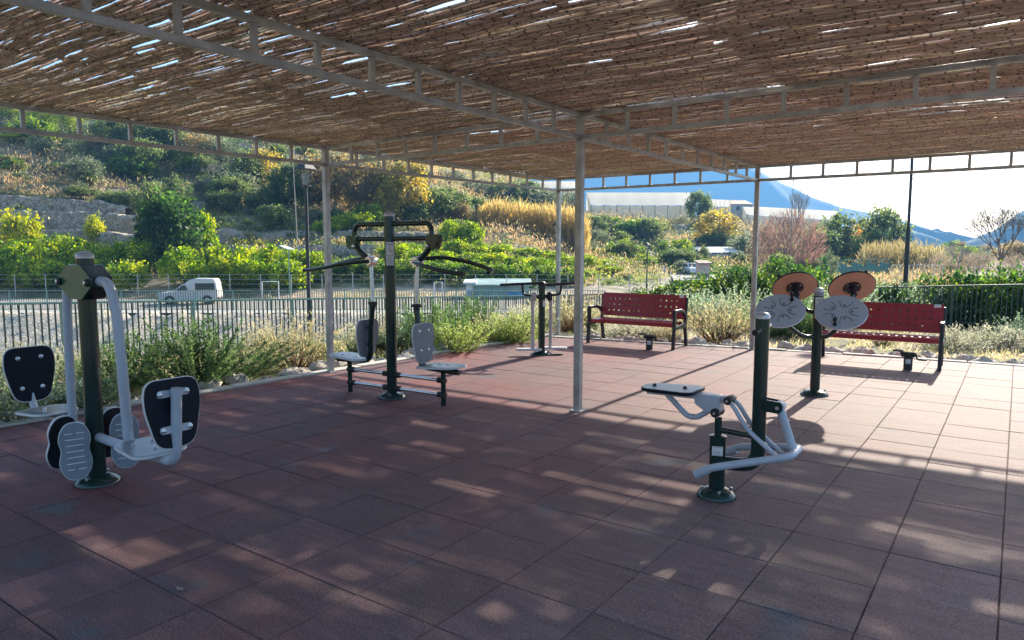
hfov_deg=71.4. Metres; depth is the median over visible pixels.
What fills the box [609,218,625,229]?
slope shrub
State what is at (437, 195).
evergreen tree
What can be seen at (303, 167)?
street lantern
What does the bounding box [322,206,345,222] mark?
slope shrub
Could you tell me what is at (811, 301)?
silver bush
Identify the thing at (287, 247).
solar light
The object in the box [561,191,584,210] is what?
olive tree
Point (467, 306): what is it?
rosemary bush
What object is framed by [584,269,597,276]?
citrus tree
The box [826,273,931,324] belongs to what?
silver bush
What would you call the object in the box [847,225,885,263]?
evergreen tree
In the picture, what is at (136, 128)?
evergreen tree
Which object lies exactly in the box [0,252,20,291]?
citrus tree
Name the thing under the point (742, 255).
evergreen tree
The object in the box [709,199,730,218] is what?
net greenhouse
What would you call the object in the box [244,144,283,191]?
autumn tree
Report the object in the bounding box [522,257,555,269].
citrus tree
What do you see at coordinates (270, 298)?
picket fence
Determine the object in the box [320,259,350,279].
citrus tree
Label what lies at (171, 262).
citrus tree
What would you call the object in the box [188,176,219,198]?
slope shrub
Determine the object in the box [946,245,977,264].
distant tree
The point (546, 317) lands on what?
lavender bush
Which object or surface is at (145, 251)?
citrus tree
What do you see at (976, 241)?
hill
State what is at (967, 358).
border stone
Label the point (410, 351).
border stone
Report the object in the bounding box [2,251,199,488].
leg press machine
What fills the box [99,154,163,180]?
slope shrub
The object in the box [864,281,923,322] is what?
leafy shrub
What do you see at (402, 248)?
citrus tree
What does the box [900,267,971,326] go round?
leafy shrub
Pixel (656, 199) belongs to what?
net greenhouse
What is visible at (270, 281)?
gate frame
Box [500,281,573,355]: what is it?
air walker machine
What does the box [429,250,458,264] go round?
citrus tree
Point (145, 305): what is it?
road
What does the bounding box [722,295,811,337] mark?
grey bush
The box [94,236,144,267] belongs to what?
citrus tree
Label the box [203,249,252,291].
citrus tree
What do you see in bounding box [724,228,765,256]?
olive tree
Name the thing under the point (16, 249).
citrus tree
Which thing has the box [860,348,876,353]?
border stone
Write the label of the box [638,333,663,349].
pedal exerciser
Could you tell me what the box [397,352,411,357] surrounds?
border stone
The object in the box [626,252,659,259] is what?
citrus tree
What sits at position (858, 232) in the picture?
autumn tree
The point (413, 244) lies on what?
citrus tree
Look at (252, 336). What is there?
lavender bush
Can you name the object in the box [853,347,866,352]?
border stone
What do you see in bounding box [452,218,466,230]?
slope shrub
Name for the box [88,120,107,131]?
slope shrub
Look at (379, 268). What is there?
citrus tree
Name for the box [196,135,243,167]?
olive tree
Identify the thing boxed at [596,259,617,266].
citrus tree
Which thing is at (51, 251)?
citrus tree
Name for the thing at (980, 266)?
bare thicket
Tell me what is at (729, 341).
border stone
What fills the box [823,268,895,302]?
leafy shrub
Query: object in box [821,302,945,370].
park bench
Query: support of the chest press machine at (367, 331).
on the rubber floor
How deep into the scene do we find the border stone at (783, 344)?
11.72 m
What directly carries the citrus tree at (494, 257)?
on the ground at (340, 285)
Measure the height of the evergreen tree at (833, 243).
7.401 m
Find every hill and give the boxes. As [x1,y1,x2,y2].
[853,223,973,247]
[965,210,1023,248]
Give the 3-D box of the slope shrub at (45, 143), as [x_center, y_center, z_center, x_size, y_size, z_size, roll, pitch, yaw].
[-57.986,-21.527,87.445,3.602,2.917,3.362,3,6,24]
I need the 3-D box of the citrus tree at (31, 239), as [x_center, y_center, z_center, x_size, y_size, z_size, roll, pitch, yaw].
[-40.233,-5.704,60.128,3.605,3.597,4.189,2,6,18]
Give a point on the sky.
(940, 200)
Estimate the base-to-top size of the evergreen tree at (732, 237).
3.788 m
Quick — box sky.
[0,0,1023,237]
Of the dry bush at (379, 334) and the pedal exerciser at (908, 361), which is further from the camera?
the dry bush at (379, 334)
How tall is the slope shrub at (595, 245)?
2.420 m
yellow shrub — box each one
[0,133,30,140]
[0,205,49,246]
[81,210,107,246]
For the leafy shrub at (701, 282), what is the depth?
20.16 m
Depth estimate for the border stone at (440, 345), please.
11.48 m
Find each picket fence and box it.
[0,290,605,309]
[0,294,565,367]
[568,284,1023,329]
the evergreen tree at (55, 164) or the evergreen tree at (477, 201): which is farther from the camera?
the evergreen tree at (477, 201)
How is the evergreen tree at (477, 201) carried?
on the ground at (340, 285)
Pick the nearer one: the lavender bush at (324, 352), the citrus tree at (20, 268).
the lavender bush at (324, 352)
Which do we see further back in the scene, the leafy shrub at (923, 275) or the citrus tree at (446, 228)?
the citrus tree at (446, 228)
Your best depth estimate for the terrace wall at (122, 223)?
67.78 m
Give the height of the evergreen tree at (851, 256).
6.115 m
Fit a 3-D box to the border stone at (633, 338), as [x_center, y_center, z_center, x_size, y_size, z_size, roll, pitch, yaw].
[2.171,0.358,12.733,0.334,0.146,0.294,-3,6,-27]
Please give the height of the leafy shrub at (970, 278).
2.199 m
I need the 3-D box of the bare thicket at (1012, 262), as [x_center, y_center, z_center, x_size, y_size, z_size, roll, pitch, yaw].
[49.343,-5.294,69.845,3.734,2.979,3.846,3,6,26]
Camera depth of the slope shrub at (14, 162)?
80.47 m
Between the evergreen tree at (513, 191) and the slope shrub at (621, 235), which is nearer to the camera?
the slope shrub at (621, 235)
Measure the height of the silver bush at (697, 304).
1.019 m
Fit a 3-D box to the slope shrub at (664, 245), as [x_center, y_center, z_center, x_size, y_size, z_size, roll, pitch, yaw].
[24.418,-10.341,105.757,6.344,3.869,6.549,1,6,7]
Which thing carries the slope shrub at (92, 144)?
on the ground at (340, 285)
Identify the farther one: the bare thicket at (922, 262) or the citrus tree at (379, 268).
the bare thicket at (922, 262)
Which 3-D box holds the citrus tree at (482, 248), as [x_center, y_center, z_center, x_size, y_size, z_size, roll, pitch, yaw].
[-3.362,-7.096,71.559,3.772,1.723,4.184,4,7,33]
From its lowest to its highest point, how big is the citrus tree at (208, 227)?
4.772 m
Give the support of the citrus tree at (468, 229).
on the ground at (340, 285)
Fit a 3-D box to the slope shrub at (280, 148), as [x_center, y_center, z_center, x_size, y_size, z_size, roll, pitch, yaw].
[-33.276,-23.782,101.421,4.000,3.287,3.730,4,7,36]
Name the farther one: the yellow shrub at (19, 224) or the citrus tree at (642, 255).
the citrus tree at (642, 255)
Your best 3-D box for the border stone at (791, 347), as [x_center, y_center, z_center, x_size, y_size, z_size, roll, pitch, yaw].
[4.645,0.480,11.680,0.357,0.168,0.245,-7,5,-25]
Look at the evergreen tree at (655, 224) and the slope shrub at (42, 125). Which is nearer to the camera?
the slope shrub at (42, 125)
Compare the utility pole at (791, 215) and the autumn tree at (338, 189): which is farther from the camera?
the utility pole at (791, 215)
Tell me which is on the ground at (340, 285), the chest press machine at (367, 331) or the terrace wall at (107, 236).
the terrace wall at (107, 236)
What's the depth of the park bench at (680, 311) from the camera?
12.27 m
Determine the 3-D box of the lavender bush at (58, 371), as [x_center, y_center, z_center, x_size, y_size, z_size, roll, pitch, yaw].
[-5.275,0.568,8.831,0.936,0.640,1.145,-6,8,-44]
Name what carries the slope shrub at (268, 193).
on the ground at (340, 285)
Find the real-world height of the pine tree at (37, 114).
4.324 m
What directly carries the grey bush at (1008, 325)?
on the ground at (340, 285)
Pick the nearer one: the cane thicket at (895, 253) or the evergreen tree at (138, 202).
the evergreen tree at (138, 202)
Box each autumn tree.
[179,132,215,159]
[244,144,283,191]
[281,148,334,210]
[307,151,360,210]
[329,154,380,212]
[357,159,403,207]
[370,166,410,219]
[371,160,432,210]
[448,201,472,223]
[689,205,745,239]
[851,221,870,253]
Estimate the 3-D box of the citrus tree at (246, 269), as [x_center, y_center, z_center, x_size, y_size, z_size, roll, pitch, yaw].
[-19.333,-3.546,53.760,3.424,3.070,3.798,-3,7,-28]
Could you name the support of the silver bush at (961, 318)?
on the ground at (340, 285)
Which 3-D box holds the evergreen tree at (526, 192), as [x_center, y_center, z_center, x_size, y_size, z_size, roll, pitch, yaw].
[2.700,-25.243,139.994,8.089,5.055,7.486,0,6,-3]
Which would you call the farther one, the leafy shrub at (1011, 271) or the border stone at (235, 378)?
the leafy shrub at (1011, 271)
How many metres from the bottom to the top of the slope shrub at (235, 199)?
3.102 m
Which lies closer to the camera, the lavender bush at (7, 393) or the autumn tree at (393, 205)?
the lavender bush at (7, 393)
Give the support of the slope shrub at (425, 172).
on the ground at (340, 285)
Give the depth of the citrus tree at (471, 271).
57.13 m
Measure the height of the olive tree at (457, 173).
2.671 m
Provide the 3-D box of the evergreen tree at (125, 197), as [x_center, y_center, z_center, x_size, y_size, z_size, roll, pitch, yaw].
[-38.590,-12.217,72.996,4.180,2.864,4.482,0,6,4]
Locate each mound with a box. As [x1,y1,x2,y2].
[583,317,670,339]
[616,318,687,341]
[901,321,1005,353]
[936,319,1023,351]
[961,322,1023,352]
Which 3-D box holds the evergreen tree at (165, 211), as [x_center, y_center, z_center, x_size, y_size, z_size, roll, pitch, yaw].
[-28.631,-7.729,59.452,6.211,7.688,5.815,5,8,41]
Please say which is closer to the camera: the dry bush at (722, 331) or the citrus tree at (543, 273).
the dry bush at (722, 331)
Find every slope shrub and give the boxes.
[0,113,61,142]
[0,158,28,171]
[9,171,29,181]
[24,135,55,155]
[61,154,106,184]
[70,179,89,192]
[75,170,100,187]
[79,133,115,153]
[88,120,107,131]
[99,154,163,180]
[145,149,174,167]
[171,153,205,173]
[184,131,213,144]
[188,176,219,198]
[192,153,217,176]
[195,174,215,186]
[204,188,245,213]
[205,174,253,200]
[217,164,229,174]
[242,184,277,213]
[255,190,288,208]
[265,143,288,162]
[293,146,315,157]
[303,205,322,223]
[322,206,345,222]
[349,202,385,230]
[422,167,433,182]
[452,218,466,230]
[588,226,605,241]
[588,240,600,251]
[596,234,610,244]
[597,213,612,228]
[604,237,642,254]
[607,216,622,228]
[607,252,620,257]
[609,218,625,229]
[611,229,632,243]
[612,217,648,238]
[614,239,637,258]
[630,229,658,243]
[637,246,651,254]
[638,257,656,265]
[655,237,695,253]
[656,242,692,266]
[667,248,705,266]
[673,259,687,269]
[691,244,710,261]
[792,251,817,271]
[833,255,857,265]
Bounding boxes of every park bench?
[586,292,687,349]
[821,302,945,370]
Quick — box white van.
[157,278,222,304]
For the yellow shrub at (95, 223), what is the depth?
64.46 m
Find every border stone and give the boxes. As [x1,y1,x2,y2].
[0,411,16,421]
[198,377,222,389]
[225,372,249,385]
[276,367,299,376]
[289,366,310,372]
[308,360,326,370]
[334,361,346,367]
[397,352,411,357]
[402,347,413,354]
[433,342,448,350]
[583,332,600,337]
[624,336,642,340]
[688,335,706,344]
[720,343,733,345]
[721,339,733,343]
[733,340,748,346]
[777,341,791,348]
[786,344,797,349]
[792,343,811,350]
[831,348,847,352]
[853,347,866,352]
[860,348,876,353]
[893,350,915,357]
[920,351,935,357]
[955,354,975,361]
[967,356,997,362]
[1005,359,1018,363]
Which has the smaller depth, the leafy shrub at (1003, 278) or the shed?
the leafy shrub at (1003, 278)
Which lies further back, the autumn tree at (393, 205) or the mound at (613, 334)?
the autumn tree at (393, 205)
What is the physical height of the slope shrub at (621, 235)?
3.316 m
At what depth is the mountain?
2314.07 m
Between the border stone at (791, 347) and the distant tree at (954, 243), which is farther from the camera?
the distant tree at (954, 243)
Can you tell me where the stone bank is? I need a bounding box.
[0,310,570,355]
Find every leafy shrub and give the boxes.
[619,284,655,312]
[637,274,702,312]
[669,264,749,317]
[705,260,771,311]
[738,251,830,301]
[805,253,838,316]
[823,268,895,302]
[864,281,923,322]
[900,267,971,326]
[927,256,1011,328]
[958,258,1023,330]
[997,259,1023,329]
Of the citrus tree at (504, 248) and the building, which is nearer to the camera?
the citrus tree at (504, 248)
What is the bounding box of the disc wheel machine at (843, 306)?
[755,270,875,397]
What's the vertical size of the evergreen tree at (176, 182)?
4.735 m
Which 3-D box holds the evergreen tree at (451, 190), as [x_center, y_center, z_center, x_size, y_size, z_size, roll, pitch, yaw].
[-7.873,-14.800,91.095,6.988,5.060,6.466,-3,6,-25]
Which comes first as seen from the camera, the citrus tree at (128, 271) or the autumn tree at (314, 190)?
the citrus tree at (128, 271)
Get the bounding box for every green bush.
[432,318,499,352]
[466,308,548,343]
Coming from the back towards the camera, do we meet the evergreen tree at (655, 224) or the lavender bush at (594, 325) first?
the evergreen tree at (655, 224)
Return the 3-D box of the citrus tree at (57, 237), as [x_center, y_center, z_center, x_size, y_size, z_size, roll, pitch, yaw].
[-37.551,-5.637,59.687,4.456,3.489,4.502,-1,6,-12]
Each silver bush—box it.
[661,285,734,326]
[690,279,773,325]
[803,277,888,309]
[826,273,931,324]
[861,277,970,325]
[931,294,999,327]
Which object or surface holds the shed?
on the ground at (340, 285)
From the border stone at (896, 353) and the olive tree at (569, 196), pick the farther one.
the olive tree at (569, 196)
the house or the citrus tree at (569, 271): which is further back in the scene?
the house
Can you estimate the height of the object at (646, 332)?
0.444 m
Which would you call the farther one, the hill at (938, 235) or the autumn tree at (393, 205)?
the hill at (938, 235)
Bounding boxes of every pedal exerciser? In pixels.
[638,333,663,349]
[893,349,926,369]
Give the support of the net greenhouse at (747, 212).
on the ground at (340, 285)
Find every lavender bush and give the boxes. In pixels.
[0,337,74,375]
[0,376,29,417]
[54,343,114,382]
[215,334,301,376]
[233,322,294,355]
[284,325,349,357]
[324,329,357,352]
[463,306,530,342]
[496,304,559,336]
[511,293,573,328]
[583,306,612,330]
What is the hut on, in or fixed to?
on the ground at (340, 285)
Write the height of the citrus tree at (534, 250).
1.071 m
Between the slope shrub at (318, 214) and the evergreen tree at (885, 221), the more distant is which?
the evergreen tree at (885, 221)
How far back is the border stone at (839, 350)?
11.24 m
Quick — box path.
[0,310,521,312]
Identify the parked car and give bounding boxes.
[680,263,695,274]
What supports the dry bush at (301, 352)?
on the ground at (340, 285)
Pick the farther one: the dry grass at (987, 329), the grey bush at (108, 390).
the dry grass at (987, 329)
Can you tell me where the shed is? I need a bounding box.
[463,279,477,298]
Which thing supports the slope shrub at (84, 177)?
on the ground at (340, 285)
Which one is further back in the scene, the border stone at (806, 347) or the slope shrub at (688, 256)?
the slope shrub at (688, 256)
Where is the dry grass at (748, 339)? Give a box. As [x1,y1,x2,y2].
[0,291,1023,403]
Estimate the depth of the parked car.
84.94 m
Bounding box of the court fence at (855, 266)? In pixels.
[830,258,889,275]
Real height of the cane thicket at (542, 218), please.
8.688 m
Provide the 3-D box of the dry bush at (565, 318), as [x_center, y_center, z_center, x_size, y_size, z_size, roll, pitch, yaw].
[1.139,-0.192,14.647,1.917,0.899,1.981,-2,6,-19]
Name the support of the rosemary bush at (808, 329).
on the ground at (340, 285)
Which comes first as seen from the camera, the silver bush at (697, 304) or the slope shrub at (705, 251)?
the silver bush at (697, 304)
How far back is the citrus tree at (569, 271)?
59.08 m
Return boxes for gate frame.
[261,281,279,298]
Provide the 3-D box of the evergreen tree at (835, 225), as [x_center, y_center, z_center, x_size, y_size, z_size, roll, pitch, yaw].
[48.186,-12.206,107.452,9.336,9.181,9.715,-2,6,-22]
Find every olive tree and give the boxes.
[91,143,119,167]
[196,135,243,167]
[204,166,261,191]
[436,169,467,182]
[457,174,493,196]
[521,186,563,207]
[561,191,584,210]
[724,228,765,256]
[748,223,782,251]
[816,247,840,277]
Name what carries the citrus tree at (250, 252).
on the ground at (340, 285)
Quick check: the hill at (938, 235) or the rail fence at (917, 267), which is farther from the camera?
the hill at (938, 235)
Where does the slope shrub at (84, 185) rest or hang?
on the ground at (340, 285)
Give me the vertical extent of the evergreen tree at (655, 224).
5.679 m
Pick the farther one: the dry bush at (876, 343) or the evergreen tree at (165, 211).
the evergreen tree at (165, 211)
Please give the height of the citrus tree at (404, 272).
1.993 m
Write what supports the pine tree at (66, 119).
on the ground at (340, 285)
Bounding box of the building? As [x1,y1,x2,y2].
[689,247,743,261]
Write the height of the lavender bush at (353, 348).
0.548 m
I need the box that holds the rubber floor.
[0,337,1023,639]
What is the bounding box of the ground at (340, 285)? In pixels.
[0,75,1023,402]
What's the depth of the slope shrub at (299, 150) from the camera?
107.87 m
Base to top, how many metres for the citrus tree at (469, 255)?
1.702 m
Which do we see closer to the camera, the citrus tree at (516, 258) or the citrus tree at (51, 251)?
the citrus tree at (51, 251)
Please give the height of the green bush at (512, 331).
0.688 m
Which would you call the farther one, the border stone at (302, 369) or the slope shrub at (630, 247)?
the slope shrub at (630, 247)
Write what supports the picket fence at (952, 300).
on the ground at (340, 285)
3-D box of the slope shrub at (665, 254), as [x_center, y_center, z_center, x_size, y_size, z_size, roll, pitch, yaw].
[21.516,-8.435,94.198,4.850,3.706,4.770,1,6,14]
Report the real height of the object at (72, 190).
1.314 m
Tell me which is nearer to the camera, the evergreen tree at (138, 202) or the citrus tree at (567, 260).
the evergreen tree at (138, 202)
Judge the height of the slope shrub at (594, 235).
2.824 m
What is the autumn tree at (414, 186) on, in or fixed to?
on the ground at (340, 285)
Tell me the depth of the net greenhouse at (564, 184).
200.25 m
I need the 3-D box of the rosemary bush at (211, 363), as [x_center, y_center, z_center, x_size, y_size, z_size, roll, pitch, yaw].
[-3.865,0.386,8.724,1.797,0.942,2.545,4,7,33]
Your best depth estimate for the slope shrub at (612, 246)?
90.58 m
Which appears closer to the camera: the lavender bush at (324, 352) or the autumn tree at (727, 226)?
the lavender bush at (324, 352)
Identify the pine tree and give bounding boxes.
[0,101,31,119]
[17,110,61,125]
[46,114,92,133]
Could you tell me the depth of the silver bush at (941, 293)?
18.33 m
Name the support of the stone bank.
on the ground at (340, 285)
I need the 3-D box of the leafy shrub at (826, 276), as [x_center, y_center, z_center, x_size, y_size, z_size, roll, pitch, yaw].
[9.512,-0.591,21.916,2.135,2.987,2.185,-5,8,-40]
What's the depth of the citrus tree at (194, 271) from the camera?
52.79 m
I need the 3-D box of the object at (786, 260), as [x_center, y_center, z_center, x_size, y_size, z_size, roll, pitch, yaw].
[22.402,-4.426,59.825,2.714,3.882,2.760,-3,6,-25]
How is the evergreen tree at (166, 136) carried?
on the ground at (340, 285)
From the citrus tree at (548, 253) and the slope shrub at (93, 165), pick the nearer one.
the citrus tree at (548, 253)
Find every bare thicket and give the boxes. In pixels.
[746,205,829,264]
[909,255,952,270]
[928,247,974,272]
[955,250,998,274]
[995,253,1023,275]
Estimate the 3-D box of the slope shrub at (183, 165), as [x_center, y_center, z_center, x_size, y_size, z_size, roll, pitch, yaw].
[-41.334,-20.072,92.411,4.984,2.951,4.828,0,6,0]
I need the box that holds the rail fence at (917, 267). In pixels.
[891,265,942,277]
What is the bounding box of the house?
[724,200,753,218]
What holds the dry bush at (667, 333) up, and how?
on the ground at (340, 285)
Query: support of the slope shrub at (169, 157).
on the ground at (340, 285)
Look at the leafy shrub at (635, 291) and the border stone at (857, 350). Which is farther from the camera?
the leafy shrub at (635, 291)
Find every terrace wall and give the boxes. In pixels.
[0,195,133,214]
[0,210,141,234]
[3,229,141,249]
[221,244,373,257]
[271,229,426,244]
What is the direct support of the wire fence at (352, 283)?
on the ground at (340, 285)
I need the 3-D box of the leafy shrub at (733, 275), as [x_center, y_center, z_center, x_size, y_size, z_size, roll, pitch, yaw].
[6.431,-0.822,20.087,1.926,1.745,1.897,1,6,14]
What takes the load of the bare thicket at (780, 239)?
on the ground at (340, 285)
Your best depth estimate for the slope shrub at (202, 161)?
87.93 m
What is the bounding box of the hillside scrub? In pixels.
[0,64,972,288]
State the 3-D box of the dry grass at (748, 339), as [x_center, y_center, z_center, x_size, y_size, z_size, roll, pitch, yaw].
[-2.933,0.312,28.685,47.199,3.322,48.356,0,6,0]
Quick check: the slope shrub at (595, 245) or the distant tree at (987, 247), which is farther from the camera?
the distant tree at (987, 247)
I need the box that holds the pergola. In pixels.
[0,0,1023,412]
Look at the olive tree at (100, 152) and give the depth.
88.05 m
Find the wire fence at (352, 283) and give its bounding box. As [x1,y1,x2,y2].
[14,274,690,297]
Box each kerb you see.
[0,333,554,427]
[547,336,1023,366]
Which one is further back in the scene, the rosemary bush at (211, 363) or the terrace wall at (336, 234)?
the terrace wall at (336, 234)
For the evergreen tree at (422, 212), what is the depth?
82.06 m
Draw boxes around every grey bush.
[0,359,141,408]
[0,365,117,421]
[342,306,454,350]
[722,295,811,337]
[990,308,1023,342]
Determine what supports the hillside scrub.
on the ground at (340, 285)
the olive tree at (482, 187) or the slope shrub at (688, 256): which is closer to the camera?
the slope shrub at (688, 256)
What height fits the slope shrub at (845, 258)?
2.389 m
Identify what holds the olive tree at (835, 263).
on the ground at (340, 285)
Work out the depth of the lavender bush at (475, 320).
12.87 m
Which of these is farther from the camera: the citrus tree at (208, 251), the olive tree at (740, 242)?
the olive tree at (740, 242)
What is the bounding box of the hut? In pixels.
[694,260,711,277]
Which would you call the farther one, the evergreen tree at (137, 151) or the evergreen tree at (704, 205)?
the evergreen tree at (704, 205)
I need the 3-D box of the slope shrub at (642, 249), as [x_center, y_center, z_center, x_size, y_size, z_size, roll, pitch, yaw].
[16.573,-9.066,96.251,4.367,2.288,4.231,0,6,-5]
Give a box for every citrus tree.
[0,238,41,275]
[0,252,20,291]
[4,252,49,292]
[9,231,50,248]
[27,234,74,278]
[30,254,73,293]
[32,232,84,250]
[59,233,103,264]
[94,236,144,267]
[94,256,114,270]
[104,234,160,273]
[105,256,154,291]
[152,245,207,285]
[177,256,216,280]
[190,207,219,253]
[194,243,228,265]
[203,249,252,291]
[214,239,264,276]
[232,253,281,291]
[253,242,289,275]
[254,256,317,289]
[275,247,314,281]
[299,251,339,281]
[309,219,343,235]
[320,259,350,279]
[331,208,375,230]
[339,256,375,276]
[359,257,400,279]
[373,243,413,259]
[384,257,422,280]
[395,246,433,264]
[398,242,424,253]
[407,260,445,281]
[421,242,450,251]
[425,260,465,281]
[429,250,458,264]
[438,217,462,245]
[442,237,472,254]
[449,259,491,281]
[453,219,486,245]
[453,250,487,264]
[466,241,500,253]
[476,250,510,264]
[485,261,510,277]
[489,244,516,255]
[501,253,532,267]
[501,261,536,280]
[514,247,542,256]
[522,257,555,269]
[529,263,564,283]
[535,249,567,260]
[551,264,588,285]
[553,255,573,268]
[572,253,605,267]
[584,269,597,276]
[594,264,625,273]
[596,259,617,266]
[608,257,637,264]
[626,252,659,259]
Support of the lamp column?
on the ground at (340, 285)
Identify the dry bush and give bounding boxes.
[229,307,352,370]
[336,315,409,352]
[519,290,612,331]
[646,318,693,341]
[670,296,749,342]
[862,329,906,346]
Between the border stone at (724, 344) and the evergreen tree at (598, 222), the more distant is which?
the evergreen tree at (598, 222)
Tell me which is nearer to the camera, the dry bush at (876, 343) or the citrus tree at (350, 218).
the dry bush at (876, 343)
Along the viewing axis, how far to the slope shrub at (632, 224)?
119.60 m
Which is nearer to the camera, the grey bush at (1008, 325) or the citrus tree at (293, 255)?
the grey bush at (1008, 325)
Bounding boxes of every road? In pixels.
[0,299,560,308]
[669,269,725,280]
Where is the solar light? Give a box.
[280,246,294,300]
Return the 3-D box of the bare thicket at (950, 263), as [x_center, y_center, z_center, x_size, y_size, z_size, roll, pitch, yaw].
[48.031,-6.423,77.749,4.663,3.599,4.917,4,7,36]
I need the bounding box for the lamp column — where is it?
[903,159,913,285]
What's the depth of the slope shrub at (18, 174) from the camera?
77.48 m
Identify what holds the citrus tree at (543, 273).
on the ground at (340, 285)
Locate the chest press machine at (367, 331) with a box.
[302,212,493,405]
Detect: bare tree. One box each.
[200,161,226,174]
[789,190,809,264]
[944,239,972,269]
[962,202,1023,276]
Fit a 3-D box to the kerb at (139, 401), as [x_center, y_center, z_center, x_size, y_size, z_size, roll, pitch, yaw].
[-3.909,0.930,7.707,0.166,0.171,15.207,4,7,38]
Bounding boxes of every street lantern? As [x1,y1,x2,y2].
[294,164,316,334]
[644,243,649,290]
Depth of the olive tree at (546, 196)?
136.86 m
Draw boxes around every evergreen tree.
[0,155,28,161]
[43,162,91,173]
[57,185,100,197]
[88,104,125,152]
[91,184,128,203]
[112,123,160,150]
[112,136,167,175]
[113,186,147,213]
[128,181,216,265]
[131,176,163,239]
[138,127,192,168]
[160,172,194,212]
[226,150,266,189]
[251,198,295,229]
[257,150,315,214]
[396,197,433,220]
[405,185,461,220]
[432,184,475,218]
[469,191,492,221]
[480,178,521,200]
[494,196,533,207]
[514,179,541,202]
[586,214,610,233]
[630,215,670,243]
[646,237,668,247]
[684,189,713,223]
[688,231,731,246]
[713,234,737,246]
[729,250,749,263]
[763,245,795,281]
[796,209,861,260]
[799,219,844,260]
[840,234,862,259]
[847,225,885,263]
[855,203,917,245]
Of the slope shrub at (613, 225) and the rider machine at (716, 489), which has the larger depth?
the slope shrub at (613, 225)
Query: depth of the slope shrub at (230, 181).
79.33 m
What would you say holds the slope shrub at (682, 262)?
on the ground at (340, 285)
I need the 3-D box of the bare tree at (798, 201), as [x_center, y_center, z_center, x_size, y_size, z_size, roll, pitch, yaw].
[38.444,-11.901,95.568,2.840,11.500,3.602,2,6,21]
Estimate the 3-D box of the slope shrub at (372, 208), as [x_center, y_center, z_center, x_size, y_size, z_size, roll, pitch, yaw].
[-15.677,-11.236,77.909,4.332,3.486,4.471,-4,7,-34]
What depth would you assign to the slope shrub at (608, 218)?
124.27 m
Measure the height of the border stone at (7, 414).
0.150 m
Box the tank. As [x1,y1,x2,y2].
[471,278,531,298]
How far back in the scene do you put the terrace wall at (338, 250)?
66.96 m
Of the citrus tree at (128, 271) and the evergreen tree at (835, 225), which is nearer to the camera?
the citrus tree at (128, 271)
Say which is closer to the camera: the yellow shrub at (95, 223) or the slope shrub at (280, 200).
the yellow shrub at (95, 223)
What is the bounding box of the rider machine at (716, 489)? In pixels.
[641,312,802,502]
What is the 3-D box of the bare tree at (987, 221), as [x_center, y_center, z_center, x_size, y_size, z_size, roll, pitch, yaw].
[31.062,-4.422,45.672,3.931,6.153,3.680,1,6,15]
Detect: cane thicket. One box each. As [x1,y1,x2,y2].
[476,193,591,253]
[856,237,946,271]
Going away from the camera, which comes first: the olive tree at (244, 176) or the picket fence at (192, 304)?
the picket fence at (192, 304)
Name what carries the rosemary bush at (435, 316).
on the ground at (340, 285)
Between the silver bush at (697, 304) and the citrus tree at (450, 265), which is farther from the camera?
the citrus tree at (450, 265)
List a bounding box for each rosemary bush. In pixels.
[56,324,177,391]
[101,313,312,387]
[376,297,489,345]
[425,293,510,338]
[758,295,829,337]
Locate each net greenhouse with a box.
[535,181,574,203]
[586,193,694,223]
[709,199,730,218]
[742,206,837,229]
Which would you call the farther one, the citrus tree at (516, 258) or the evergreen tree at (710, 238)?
the evergreen tree at (710, 238)
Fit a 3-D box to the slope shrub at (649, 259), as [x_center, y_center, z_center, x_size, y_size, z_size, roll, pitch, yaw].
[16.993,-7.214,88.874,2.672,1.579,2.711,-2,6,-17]
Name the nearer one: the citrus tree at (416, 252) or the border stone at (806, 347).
the border stone at (806, 347)
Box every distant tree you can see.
[941,239,970,246]
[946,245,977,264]
[969,251,990,265]
[981,244,995,253]
[985,249,999,256]
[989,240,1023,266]
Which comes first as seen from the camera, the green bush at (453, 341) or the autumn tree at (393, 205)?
the green bush at (453, 341)
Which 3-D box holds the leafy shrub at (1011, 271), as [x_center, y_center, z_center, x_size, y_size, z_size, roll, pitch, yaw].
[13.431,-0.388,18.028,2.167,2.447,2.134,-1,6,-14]
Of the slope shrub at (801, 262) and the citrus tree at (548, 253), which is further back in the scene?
the slope shrub at (801, 262)
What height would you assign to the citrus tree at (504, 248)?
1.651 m
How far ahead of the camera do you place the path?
37.44 m
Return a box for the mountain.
[529,168,930,229]
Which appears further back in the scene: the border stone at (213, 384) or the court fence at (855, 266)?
the court fence at (855, 266)
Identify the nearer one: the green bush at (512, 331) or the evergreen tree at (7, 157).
the green bush at (512, 331)
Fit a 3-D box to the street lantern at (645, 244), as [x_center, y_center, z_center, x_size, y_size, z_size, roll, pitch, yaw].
[10.403,-3.956,54.880,0.394,3.986,0.394,-5,8,-41]
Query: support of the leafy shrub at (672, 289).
on the ground at (340, 285)
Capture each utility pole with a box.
[293,163,298,263]
[790,176,793,254]
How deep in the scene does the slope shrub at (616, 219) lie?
125.20 m
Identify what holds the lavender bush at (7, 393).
on the ground at (340, 285)
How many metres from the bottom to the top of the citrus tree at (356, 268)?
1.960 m
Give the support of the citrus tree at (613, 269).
on the ground at (340, 285)

